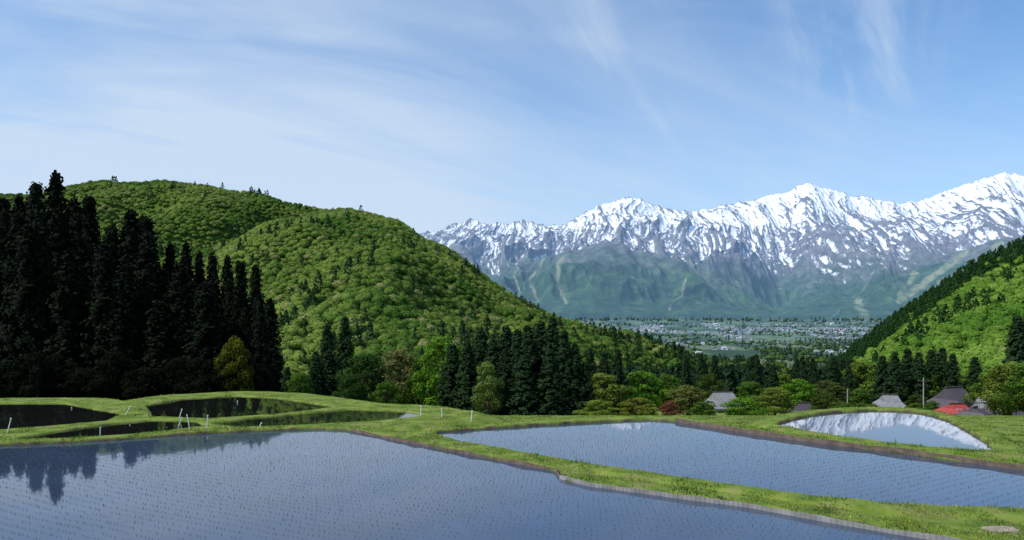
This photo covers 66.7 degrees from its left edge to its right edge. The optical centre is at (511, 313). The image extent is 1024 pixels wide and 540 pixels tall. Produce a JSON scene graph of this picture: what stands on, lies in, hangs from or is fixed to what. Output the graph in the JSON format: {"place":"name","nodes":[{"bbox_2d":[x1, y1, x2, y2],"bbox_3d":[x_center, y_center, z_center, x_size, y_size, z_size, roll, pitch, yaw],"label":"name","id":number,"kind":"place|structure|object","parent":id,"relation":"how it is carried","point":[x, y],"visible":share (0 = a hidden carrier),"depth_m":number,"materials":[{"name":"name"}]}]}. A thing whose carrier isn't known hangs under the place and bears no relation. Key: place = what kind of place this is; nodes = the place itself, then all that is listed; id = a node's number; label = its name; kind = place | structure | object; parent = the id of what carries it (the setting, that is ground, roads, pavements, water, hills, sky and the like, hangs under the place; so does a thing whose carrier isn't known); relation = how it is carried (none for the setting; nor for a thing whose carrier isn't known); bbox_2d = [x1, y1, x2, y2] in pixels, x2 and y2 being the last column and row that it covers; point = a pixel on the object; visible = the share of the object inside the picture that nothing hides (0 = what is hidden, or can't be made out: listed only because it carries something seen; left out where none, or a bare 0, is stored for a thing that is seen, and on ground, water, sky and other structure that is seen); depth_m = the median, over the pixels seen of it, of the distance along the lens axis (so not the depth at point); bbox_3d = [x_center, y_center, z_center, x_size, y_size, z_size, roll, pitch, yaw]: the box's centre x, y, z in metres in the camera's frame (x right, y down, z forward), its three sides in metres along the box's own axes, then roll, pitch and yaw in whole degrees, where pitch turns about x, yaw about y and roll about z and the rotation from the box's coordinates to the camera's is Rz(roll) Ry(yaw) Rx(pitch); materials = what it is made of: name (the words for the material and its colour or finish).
{"place":"outdoors","nodes":[
{"label":"outdoors","id":0,"kind":"place"},
{"bbox_2d":[0,404,118,428],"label":"water","id":1,"kind":"structure","parent":0,"point":[28,415],"depth_m":31.25,"materials":[{"name":"liquid"}]},
{"bbox_2d":[20,421,202,438],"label":"water","id":2,"kind":"structure","parent":0,"point":[134,427],"depth_m":27.48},
{"bbox_2d":[44,187,312,269],"bbox_3d":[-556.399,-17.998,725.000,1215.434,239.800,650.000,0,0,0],"label":"hill","id":3,"kind":"structure","parent":0,"point":[172,239],"depth_m":699.96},
{"bbox_2d":[0,176,335,272],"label":"forest","id":4,"kind":"object","parent":3,"relation":"on","point":[164,217],"visible":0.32,"depth_m":730.22,"materials":[{"name":"green plant"}]},
{"bbox_2d":[146,396,329,417],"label":"water","id":5,"kind":"structure","parent":0,"point":[217,407],"depth_m":33.91,"materials":[{"name":"liquid"}]},
{"bbox_2d":[217,410,421,426],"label":"water","id":6,"kind":"structure","parent":0,"point":[335,416],"depth_m":30.36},
{"bbox_2d":[219,224,676,397],"bbox_3d":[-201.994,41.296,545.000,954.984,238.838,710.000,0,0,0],"label":"hill","id":7,"kind":"structure","parent":0,"point":[397,262],"depth_m":385.94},
{"bbox_2d":[192,205,710,400],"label":"forest","id":8,"kind":"object","parent":7,"relation":"on","point":[385,303],"visible":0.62,"depth_m":399.55,"materials":[{"name":"green plant"}]},
{"bbox_2d":[0,429,926,539],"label":"water","id":9,"kind":"structure","parent":0,"point":[422,528],"depth_m":16.72,"materials":[{"name":"liquid"}]},
{"bbox_2d":[0,421,1022,529],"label":"rice seedlings","id":10,"kind":"object","parent":9,"relation":"in","point":[437,477],"visible":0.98,"depth_m":19.05,"materials":[{"name":"green plant"}]},
{"bbox_2d":[0,320,1023,539],"bbox_3d":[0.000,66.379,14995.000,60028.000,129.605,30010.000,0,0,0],"label":"ground","id":11,"kind":"structure","parent":0,"point":[1014,518],"depth_m":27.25,"materials":[{"name":"green plant"}]},
{"bbox_2d":[0,207,11,397],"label":"cedar tree","id":12,"kind":"object","parent":11,"relation":"on","point":[5,216],"visible":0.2,"depth_m":118.02,"materials":[{"name":"green plant"}]},
{"bbox_2d":[0,211,29,397],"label":"cedar tree","id":13,"kind":"object","parent":11,"relation":"on","point":[17,219],"visible":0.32,"depth_m":112.84,"materials":[{"name":"green plant"}]},
{"bbox_2d":[0,359,32,397],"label":"understorey tree","id":14,"kind":"object","parent":11,"relation":"on","point":[12,384],"visible":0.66,"depth_m":101.73,"materials":[{"name":"green plant"}]},
{"bbox_2d":[2,222,53,395],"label":"cedar tree","id":15,"kind":"object","parent":11,"relation":"on","point":[25,266],"visible":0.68,"depth_m":111.86,"materials":[{"name":"green plant"}]},
{"bbox_2d":[9,209,61,397],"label":"cedar tree","id":16,"kind":"object","parent":11,"relation":"on","point":[43,243],"visible":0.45,"depth_m":113.67,"materials":[{"name":"green plant"}]},
{"bbox_2d":[19,181,51,230],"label":"cedar tree","id":17,"kind":"object","parent":11,"relation":"on","point":[36,190],"visible":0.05,"depth_m":129.39,"materials":[{"name":"green plant"}]},
{"bbox_2d":[44,170,67,230],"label":"cedar tree","id":18,"kind":"object","parent":11,"relation":"on","point":[54,190],"visible":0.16,"depth_m":132.64,"materials":[{"name":"green plant"}]},
{"bbox_2d":[45,203,69,397],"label":"cedar tree","id":19,"kind":"object","parent":11,"relation":"on","point":[59,238],"visible":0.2,"depth_m":118.14,"materials":[{"name":"green plant"}]},
{"bbox_2d":[41,247,96,397],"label":"cedar tree","id":20,"kind":"object","parent":11,"relation":"on","point":[66,309],"visible":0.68,"depth_m":112.73,"materials":[{"name":"green plant"}]},
{"bbox_2d":[56,212,92,363],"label":"cedar tree","id":21,"kind":"object","parent":11,"relation":"on","point":[76,242],"visible":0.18,"depth_m":118.78,"materials":[{"name":"green plant"}]},
{"bbox_2d":[54,367,95,397],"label":"understorey tree","id":22,"kind":"object","parent":11,"relation":"on","point":[74,383],"visible":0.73,"depth_m":102.27,"materials":[{"name":"green plant"}]},
{"bbox_2d":[70,243,99,397],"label":"cedar tree","id":23,"kind":"object","parent":11,"relation":"on","point":[88,260],"visible":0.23,"depth_m":118.47,"materials":[{"name":"green plant"}]},
{"bbox_2d":[79,195,103,259],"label":"cedar tree","id":24,"kind":"object","parent":11,"relation":"on","point":[89,213],"visible":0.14,"depth_m":130.51,"materials":[{"name":"green plant"}]},
{"bbox_2d":[76,242,121,377],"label":"cedar tree","id":25,"kind":"object","parent":11,"relation":"on","point":[100,283],"visible":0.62,"depth_m":111.80,"materials":[{"name":"green plant"}]},
{"bbox_2d":[76,367,121,398],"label":"understorey tree","id":26,"kind":"object","parent":11,"relation":"on","point":[90,376],"visible":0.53,"depth_m":102.42,"materials":[{"name":"green plant"}]},
{"bbox_2d":[86,350,139,398],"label":"understorey tree","id":27,"kind":"object","parent":11,"relation":"on","point":[109,359],"visible":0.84,"depth_m":102.58,"materials":[{"name":"green plant"}]},
{"bbox_2d":[102,224,123,268],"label":"cedar tree","id":28,"kind":"object","parent":11,"relation":"on","point":[112,235],"visible":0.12,"depth_m":126.38,"materials":[{"name":"green plant"}]},
{"bbox_2d":[92,271,138,399],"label":"cedar tree","id":29,"kind":"object","parent":11,"relation":"on","point":[116,282],"visible":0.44,"depth_m":111.73,"materials":[{"name":"green plant"}]},
{"bbox_2d":[100,262,149,400],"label":"cedar tree","id":30,"kind":"object","parent":11,"relation":"on","point":[126,274],"visible":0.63,"depth_m":112.63,"materials":[{"name":"green plant"}]},
{"bbox_2d":[115,207,143,270],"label":"cedar tree","id":31,"kind":"object","parent":11,"relation":"on","point":[130,240],"visible":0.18,"depth_m":126.88,"materials":[{"name":"green plant"}]},
{"bbox_2d":[120,367,172,399],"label":"understorey tree","id":32,"kind":"object","parent":11,"relation":"on","point":[138,388],"visible":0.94,"depth_m":99.83,"materials":[{"name":"green plant"}]},
{"bbox_2d":[130,232,163,368],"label":"cedar tree","id":33,"kind":"object","parent":11,"relation":"on","point":[148,263],"visible":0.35,"depth_m":116.02,"materials":[{"name":"green plant"}]},
{"bbox_2d":[133,299,186,398],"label":"cedar tree","id":34,"kind":"object","parent":11,"relation":"on","point":[157,334],"visible":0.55,"depth_m":112.45,"materials":[{"name":"green plant"}]},
{"bbox_2d":[159,357,195,394],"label":"understorey tree","id":35,"kind":"object","parent":11,"relation":"on","point":[179,363],"visible":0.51,"depth_m":104.60,"materials":[{"name":"green plant"}]},
{"bbox_2d":[164,261,194,375],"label":"cedar tree","id":36,"kind":"object","parent":11,"relation":"on","point":[180,306],"visible":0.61,"depth_m":114.67,"materials":[{"name":"green plant"}]},
{"bbox_2d":[173,357,218,393],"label":"understorey tree","id":37,"kind":"object","parent":11,"relation":"on","point":[198,369],"visible":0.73,"depth_m":100.39,"materials":[{"name":"green plant"}]},
{"bbox_2d":[182,281,226,391],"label":"cedar tree","id":38,"kind":"object","parent":11,"relation":"on","point":[201,330],"visible":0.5,"depth_m":111.63,"materials":[{"name":"green plant"}]},
{"bbox_2d":[205,252,221,309],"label":"cedar tree","id":39,"kind":"object","parent":11,"relation":"on","point":[212,272],"visible":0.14,"depth_m":126.40,"materials":[{"name":"green plant"}]},
{"bbox_2d":[199,355,245,391],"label":"understorey tree","id":40,"kind":"object","parent":11,"relation":"on","point":[217,380],"visible":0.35,"depth_m":100.58,"materials":[{"name":"green plant"}]},
{"bbox_2d":[222,271,235,339],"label":"cedar tree","id":41,"kind":"object","parent":11,"relation":"on","point":[228,288],"visible":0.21,"depth_m":121.69,"materials":[{"name":"green plant"}]},
{"bbox_2d":[213,335,254,390],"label":"broadleaf tree","id":42,"kind":"object","parent":11,"relation":"on","point":[234,351],"visible":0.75,"depth_m":100.85,"materials":[{"name":"green plant"}]},
{"bbox_2d":[226,286,247,343],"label":"cedar tree","id":43,"kind":"object","parent":11,"relation":"on","point":[236,308],"visible":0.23,"depth_m":119.55,"materials":[{"name":"green plant"}]},
{"bbox_2d":[234,260,249,308],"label":"cedar tree","id":44,"kind":"object","parent":11,"relation":"on","point":[241,279],"visible":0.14,"depth_m":134.75,"materials":[{"name":"green plant"}]},
{"bbox_2d":[235,307,254,360],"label":"cedar tree","id":45,"kind":"object","parent":11,"relation":"on","point":[244,333],"visible":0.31,"depth_m":115.91,"materials":[{"name":"green plant"}]},
{"bbox_2d":[245,265,265,325],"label":"cedar tree","id":46,"kind":"object","parent":11,"relation":"on","point":[255,281],"visible":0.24,"depth_m":127.84,"materials":[{"name":"green plant"}]},
{"bbox_2d":[246,293,277,391],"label":"cedar tree","id":47,"kind":"object","parent":11,"relation":"on","point":[259,340],"visible":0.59,"depth_m":113.60,"materials":[{"name":"green plant"}]},
{"bbox_2d":[264,298,287,390],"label":"cedar tree","id":48,"kind":"object","parent":11,"relation":"on","point":[275,363],"visible":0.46,"depth_m":127.10,"materials":[{"name":"green plant"}]},
{"bbox_2d":[286,372,316,393],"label":"broadleaf tree","id":49,"kind":"object","parent":11,"relation":"on","point":[296,380],"visible":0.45,"depth_m":89.52,"materials":[{"name":"green plant"}]},
{"bbox_2d":[306,351,330,395],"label":"cedar tree","id":50,"kind":"object","parent":11,"relation":"on","point":[316,373],"visible":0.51,"depth_m":91.57,"materials":[{"name":"green plant"}]},
{"bbox_2d":[317,323,341,395],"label":"cedar tree","id":51,"kind":"object","parent":11,"relation":"on","point":[327,357],"visible":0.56,"depth_m":94.38,"materials":[{"name":"green plant"}]},
{"bbox_2d":[334,316,358,396],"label":"cedar tree","id":52,"kind":"object","parent":11,"relation":"on","point":[344,346],"visible":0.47,"depth_m":99.49,"materials":[{"name":"green plant"}]},
{"bbox_2d":[331,373,369,401],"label":"broadleaf tree","id":53,"kind":"object","parent":11,"relation":"on","point":[352,391],"visible":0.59,"depth_m":81.65,"materials":[{"name":"green plant"}]},
{"bbox_2d":[334,352,386,401],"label":"broadleaf tree","id":54,"kind":"object","parent":11,"relation":"on","point":[363,362],"visible":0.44,"depth_m":89.50,"materials":[{"name":"green plant"}]},
{"bbox_2d":[368,381,404,403],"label":"broadleaf tree","id":55,"kind":"object","parent":11,"relation":"on","point":[394,397],"visible":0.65,"depth_m":83.64,"materials":[{"name":"green plant"}]},
{"bbox_2d":[369,346,416,404],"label":"broadleaf tree","id":56,"kind":"object","parent":11,"relation":"on","point":[403,370],"visible":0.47,"depth_m":99.25,"materials":[{"name":"green plant"}]},
{"bbox_2d":[411,333,462,405],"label":"broadleaf tree","id":57,"kind":"object","parent":11,"relation":"on","point":[427,374],"visible":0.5,"depth_m":91.37,"materials":[{"name":"green plant"}]},
{"bbox_2d":[434,343,461,408],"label":"cedar tree","id":58,"kind":"object","parent":11,"relation":"on","point":[452,366],"visible":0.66,"depth_m":87.43,"materials":[{"name":"green plant"}]},
{"bbox_2d":[352,429,559,476],"bbox_3d":[-1.992,3.993,22.852,0.507,0.215,10.085,0,0,-41],"label":"paddy edging","id":59,"kind":"object","parent":11,"relation":"on","point":[523,463],"visible":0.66,"depth_m":22.15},
{"bbox_2d":[448,341,482,412],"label":"cedar tree","id":60,"kind":"object","parent":11,"relation":"on","point":[467,375],"visible":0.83,"depth_m":85.37,"materials":[{"name":"green plant"}]},
{"bbox_2d":[470,330,488,410],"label":"cedar tree","id":61,"kind":"object","parent":11,"relation":"on","point":[480,346],"visible":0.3,"depth_m":89.50,"materials":[{"name":"green plant"}]},
{"bbox_2d":[470,361,505,414],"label":"broadleaf tree","id":62,"kind":"object","parent":11,"relation":"on","point":[486,397],"visible":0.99,"depth_m":75.50,"materials":[{"name":"green plant"}]},
{"bbox_2d":[476,338,502,414],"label":"cedar tree","id":63,"kind":"object","parent":11,"relation":"on","point":[494,353],"visible":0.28,"depth_m":83.55,"materials":[{"name":"green plant"}]},
{"bbox_2d":[485,357,520,415],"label":"cedar tree","id":64,"kind":"object","parent":11,"relation":"on","point":[505,372],"visible":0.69,"depth_m":77.44,"materials":[{"name":"green plant"}]},
{"bbox_2d":[505,354,543,415],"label":"cedar tree","id":65,"kind":"object","parent":11,"relation":"on","point":[525,401],"visible":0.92,"depth_m":75.42,"materials":[{"name":"green plant"}]},
{"bbox_2d":[514,325,541,413],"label":"cedar tree","id":66,"kind":"object","parent":11,"relation":"on","point":[527,346],"visible":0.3,"depth_m":81.62,"materials":[{"name":"green plant"}]},
{"bbox_2d":[531,321,546,382],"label":"cedar tree","id":67,"kind":"object","parent":11,"relation":"on","point":[540,342],"visible":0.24,"depth_m":83.50,"materials":[{"name":"green plant"}]},
{"bbox_2d":[530,349,569,415],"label":"cedar tree","id":68,"kind":"object","parent":11,"relation":"on","point":[551,380],"visible":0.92,"depth_m":75.41,"materials":[{"name":"green plant"}]},
{"bbox_2d":[536,318,567,414],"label":"cedar tree","id":69,"kind":"object","parent":11,"relation":"on","point":[552,335],"visible":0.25,"depth_m":81.58,"materials":[{"name":"green plant"}]},
{"bbox_2d":[555,330,579,415],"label":"cedar tree","id":70,"kind":"object","parent":11,"relation":"on","point":[564,360],"visible":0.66,"depth_m":79.35,"materials":[{"name":"green plant"}]},
{"bbox_2d":[563,343,592,414],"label":"cedar tree","id":71,"kind":"object","parent":11,"relation":"on","point":[575,354],"visible":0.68,"depth_m":79.33,"materials":[{"name":"green plant"}]},
{"bbox_2d":[573,362,599,414],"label":"cedar tree","id":72,"kind":"object","parent":11,"relation":"on","point":[586,381],"visible":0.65,"depth_m":79.51,"materials":[{"name":"green plant"}]},
{"bbox_2d":[572,400,619,415],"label":"broadleaf tree","id":73,"kind":"object","parent":11,"relation":"on","point":[598,406],"visible":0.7,"depth_m":67.44,"materials":[{"name":"green plant"}]},
{"bbox_2d":[589,372,631,407],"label":"broadleaf tree","id":74,"kind":"object","parent":11,"relation":"on","point":[604,380],"visible":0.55,"depth_m":110.81,"materials":[{"name":"green plant"}]},
{"bbox_2d":[611,349,630,414],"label":"cedar tree","id":75,"kind":"object","parent":11,"relation":"on","point":[617,370],"visible":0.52,"depth_m":127.55,"materials":[{"name":"green plant"}]},
{"bbox_2d":[617,397,658,415],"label":"broadleaf tree","id":76,"kind":"object","parent":11,"relation":"on","point":[645,409],"visible":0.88,"depth_m":67.32,"materials":[{"name":"green plant"}]},
{"bbox_2d":[622,370,670,406],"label":"broadleaf tree","id":77,"kind":"object","parent":11,"relation":"on","point":[646,388],"visible":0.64,"depth_m":129.02,"materials":[{"name":"green plant"}]},
{"bbox_2d":[664,384,717,415],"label":"broadleaf tree","id":78,"kind":"object","parent":11,"relation":"on","point":[682,401],"visible":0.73,"depth_m":91.27,"materials":[{"name":"green plant"}]},
{"bbox_2d":[695,373,723,400],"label":"broadleaf tree","id":79,"kind":"object","parent":11,"relation":"on","point":[708,378],"visible":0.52,"depth_m":159.34,"materials":[{"name":"green plant"}]},
{"bbox_2d":[707,391,739,412],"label":"farmhouse","id":80,"kind":"object","parent":11,"relation":"on","point":[718,398],"visible":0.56,"depth_m":133.76,"materials":[{"name":"paint"}]},
{"bbox_2d":[574,316,913,411],"bbox_3d":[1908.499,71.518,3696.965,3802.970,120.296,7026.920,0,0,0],"label":"forest","id":81,"kind":"object","parent":11,"relation":"on","point":[724,364],"visible":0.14,"depth_m":2102.74,"materials":[{"name":"green plant"}]},
{"bbox_2d":[720,396,769,415],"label":"broadleaf tree","id":82,"kind":"object","parent":11,"relation":"on","point":[743,405],"visible":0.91,"depth_m":71.35,"materials":[{"name":"green plant"}]},
{"bbox_2d":[630,322,868,332],"bbox_3d":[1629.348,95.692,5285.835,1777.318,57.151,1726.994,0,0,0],"label":"town houses","id":83,"kind":"structure","parent":11,"relation":"on","point":[649,328],"depth_m":4948.77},
{"bbox_2d":[559,475,960,539],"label":"paddy edging","id":84,"kind":"object","parent":11,"relation":"on","point":[927,536],"visible":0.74,"depth_m":15.66,"materials":[{"name":"grey plastic"}]},
{"bbox_2d":[752,387,798,414],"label":"broadleaf tree","id":85,"kind":"object","parent":11,"relation":"on","point":[774,397],"visible":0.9,"depth_m":94.06,"materials":[{"name":"green plant"}]},
{"bbox_2d":[779,378,816,406],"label":"broadleaf tree","id":86,"kind":"object","parent":11,"relation":"on","point":[805,395],"visible":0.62,"depth_m":129.18,"materials":[{"name":"green plant"}]},
{"bbox_2d":[797,380,851,408],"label":"broadleaf tree","id":87,"kind":"object","parent":11,"relation":"on","point":[831,387],"visible":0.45,"depth_m":133.89,"materials":[{"name":"green plant"}]},
{"bbox_2d":[675,418,1023,470],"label":"paddy edging","id":88,"kind":"object","parent":11,"relation":"on","point":[897,449],"visible":0.69,"depth_m":23.25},
{"bbox_2d":[840,360,887,402],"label":"broadleaf tree","id":89,"kind":"object","parent":11,"relation":"on","point":[867,384],"visible":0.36,"depth_m":188.42,"materials":[{"name":"green plant"}]},
{"bbox_2d":[869,355,890,406],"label":"cedar tree","id":90,"kind":"object","parent":11,"relation":"on","point":[881,371],"visible":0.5,"depth_m":136.80,"materials":[{"name":"green plant"}]},
{"bbox_2d":[882,351,908,401],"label":"cedar tree","id":91,"kind":"object","parent":11,"relation":"on","point":[893,385],"visible":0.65,"depth_m":132.89,"materials":[{"name":"green plant"}]},
{"bbox_2d":[905,352,932,401],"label":"cedar tree","id":92,"kind":"object","parent":11,"relation":"on","point":[918,369],"visible":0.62,"depth_m":134.02,"materials":[{"name":"green plant"}]},
{"bbox_2d":[932,347,948,392],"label":"cedar tree","id":93,"kind":"object","parent":11,"relation":"on","point":[942,359],"visible":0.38,"depth_m":135.73,"materials":[{"name":"green plant"}]},
{"bbox_2d":[927,386,974,407],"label":"farmhouse","id":94,"kind":"object","parent":11,"relation":"on","point":[947,396],"visible":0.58,"depth_m":121.22,"materials":[{"name":"paint"}]},
{"bbox_2d":[937,353,964,391],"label":"cedar tree","id":95,"kind":"object","parent":11,"relation":"on","point":[952,368],"visible":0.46,"depth_m":129.92,"materials":[{"name":"green plant"}]},
{"bbox_2d":[963,356,984,392],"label":"cedar tree","id":96,"kind":"object","parent":11,"relation":"on","point":[973,370],"visible":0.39,"depth_m":129.63,"materials":[{"name":"green plant"}]},
{"bbox_2d":[979,361,1023,415],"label":"broadleaf tree","id":97,"kind":"object","parent":11,"relation":"on","point":[990,386],"visible":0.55,"depth_m":84.58,"materials":[{"name":"green plant"}]},
{"bbox_2d":[990,362,1023,412],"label":"broadleaf tree","id":98,"kind":"object","parent":11,"relation":"on","point":[1017,392],"visible":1,"depth_m":80.26,"materials":[{"name":"green plant"}]},
{"bbox_2d":[995,315,1023,397],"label":"cedar tree","id":99,"kind":"object","parent":11,"relation":"on","point":[1014,351],"visible":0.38,"depth_m":94.53,"materials":[{"name":"green plant"}]},
{"bbox_2d":[0,0,1023,233],"label":"sky","id":100,"kind":"structure","parent":0,"point":[430,115],"materials":[{"name":"blue"}]},
{"bbox_2d":[420,172,1023,319],"bbox_3d":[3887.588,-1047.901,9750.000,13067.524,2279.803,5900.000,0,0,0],"label":"mountain range","id":101,"kind":"structure","parent":0,"point":[806,251],"depth_m":9877.87,"materials":[{"name":"snow"}]},
{"bbox_2d":[439,420,1023,507],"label":"water","id":102,"kind":"structure","parent":0,"point":[594,451],"depth_m":21.01,"materials":[{"name":"liquid"}]},
{"bbox_2d":[778,411,992,448],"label":"water","id":103,"kind":"structure","parent":0,"point":[910,428],"depth_m":27.04,"materials":[{"name":"liquid"}]},
{"bbox_2d":[878,254,1023,348],"bbox_3d":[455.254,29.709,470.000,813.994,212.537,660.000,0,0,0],"label":"hill","id":104,"kind":"structure","parent":0,"point":[1018,264],"depth_m":416.18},
{"bbox_2d":[823,235,1023,401],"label":"forest","id":105,"kind":"object","parent":104,"relation":"on","point":[934,317],"visible":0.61,"depth_m":291.98,"materials":[{"name":"green plant"}]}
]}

